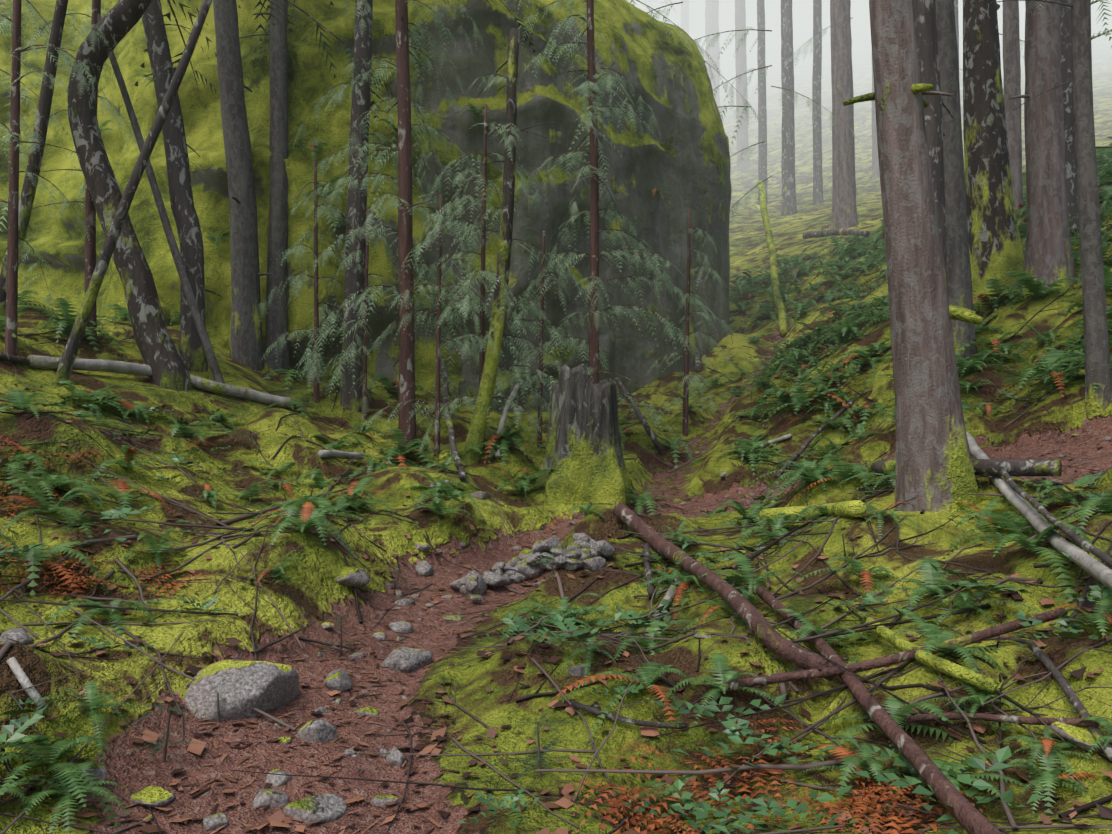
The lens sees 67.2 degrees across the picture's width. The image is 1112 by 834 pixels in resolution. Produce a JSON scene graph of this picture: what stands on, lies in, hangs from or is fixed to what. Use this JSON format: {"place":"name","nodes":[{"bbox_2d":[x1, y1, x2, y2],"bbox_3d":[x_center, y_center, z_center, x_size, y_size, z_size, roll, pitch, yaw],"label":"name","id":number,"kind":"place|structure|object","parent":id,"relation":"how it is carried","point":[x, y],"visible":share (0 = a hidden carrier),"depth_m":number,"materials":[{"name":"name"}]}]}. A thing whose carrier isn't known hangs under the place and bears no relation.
{"place":"outdoors","nodes":[
{"label":"outdoors","id":0,"kind":"place"},
{"bbox_2d":[0,0,1111,833],"bbox_3d":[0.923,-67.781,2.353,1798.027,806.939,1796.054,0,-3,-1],"label":"ground","id":1,"kind":"structure","parent":0,"point":[318,566],"depth_m":4.50,"materials":[{"name":"green plant"}]},
{"bbox_2d":[0,0,731,412],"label":"boulder","id":2,"kind":"object","parent":1,"relation":"on","point":[684,158],"visible":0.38,"depth_m":11.37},
{"bbox_2d":[0,0,1023,694],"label":"mossy tree trunks","id":3,"kind":"object","parent":1,"relation":"on","point":[996,250],"visible":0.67,"depth_m":8.32,"materials":[{"name":"green plant"}]},
{"bbox_2d":[113,524,918,782],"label":"seedlings","id":4,"kind":"object","parent":1,"relation":"on","point":[545,716],"visible":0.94,"depth_m":2.89,"materials":[{"name":"green plant"}]},
{"bbox_2d":[162,526,898,776],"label":"seedling stems","id":5,"kind":"object","parent":1,"relation":"on","point":[218,720],"visible":1,"depth_m":2.89,"materials":[{"name":"plant"}]},
{"bbox_2d":[0,19,1111,833],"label":"ferns","id":6,"kind":"object","parent":1,"relation":"on","point":[796,357],"visible":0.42,"depth_m":5.78,"materials":[{"name":"green plant"}]},
{"bbox_2d":[0,182,1111,833],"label":"twigs","id":7,"kind":"object","parent":1,"relation":"on","point":[1012,822],"visible":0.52,"depth_m":3.60,"materials":[{"name":"brown wood"}]},
{"bbox_2d":[0,0,1111,461],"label":"conifer branches","id":8,"kind":"object","parent":1,"relation":"on","point":[608,84],"visible":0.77,"depth_m":8.95,"materials":[{"name":"green plant"}]},
{"bbox_2d":[0,380,1111,833],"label":"ferns","id":9,"kind":"object","parent":1,"relation":"on","point":[774,748],"visible":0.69,"depth_m":3.02,"materials":[{"name":"green plant"}]},
{"bbox_2d":[0,49,1111,833],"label":"dead bracken","id":10,"kind":"object","parent":1,"relation":"on","point":[122,485],"visible":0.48,"depth_m":2.89,"materials":[{"name":"brown plant"}]},
{"bbox_2d":[0,322,1111,833],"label":"leaf litter","id":11,"kind":"object","parent":1,"relation":"on","point":[276,818],"visible":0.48,"depth_m":3.08,"materials":[{"name":"brown plant"}]},
{"bbox_2d":[0,0,1111,833],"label":"trunks","id":12,"kind":"object","parent":1,"relation":"on","point":[168,122],"depth_m":8.69,"materials":[{"name":"brown wood"}]},
{"bbox_2d":[134,0,535,117],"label":"tree crowns","id":13,"kind":"object","parent":12,"relation":"attached to","point":[261,26],"visible":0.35,"depth_m":9.93,"materials":[{"name":"green plant"}]},
{"bbox_2d":[0,434,1111,830],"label":"stones","id":14,"kind":"object","parent":1,"relation":"on","point":[244,686],"visible":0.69,"depth_m":3.33,"materials":[{"name":"stone"}]},
{"bbox_2d":[6,355,1111,711],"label":"fallen logs","id":15,"kind":"object","parent":1,"relation":"on","point":[1078,555],"visible":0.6,"depth_m":7.26,"materials":[{"name":"grey wood"}]},
{"bbox_2d":[536,364,632,505],"bbox_3d":[0.262,0.237,7.840,0.928,1.402,0.884,0,-3,-1],"label":"stump","id":16,"kind":"object","parent":1,"relation":"on","point":[583,458],"visible":0.85,"depth_m":7.52,"materials":[{"name":"grey wood"}]},
{"bbox_2d":[69,421,1111,833],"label":"trail debris","id":17,"kind":"object","parent":1,"relation":"on","point":[267,785],"visible":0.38,"depth_m":3.17,"materials":[{"name":"brown plant"}]},
{"bbox_2d":[97,0,1111,415],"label":"tree trunks","id":18,"kind":"object","parent":1,"relation":"on","point":[245,316],"visible":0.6,"depth_m":8.63,"materials":[{"name":"grey plant"}]},
{"bbox_2d":[645,0,1076,512],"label":"tree trunks","id":19,"kind":"object","parent":1,"relation":"on","point":[934,471],"visible":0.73,"depth_m":5.18,"materials":[{"name":"brown plant"}]}
]}

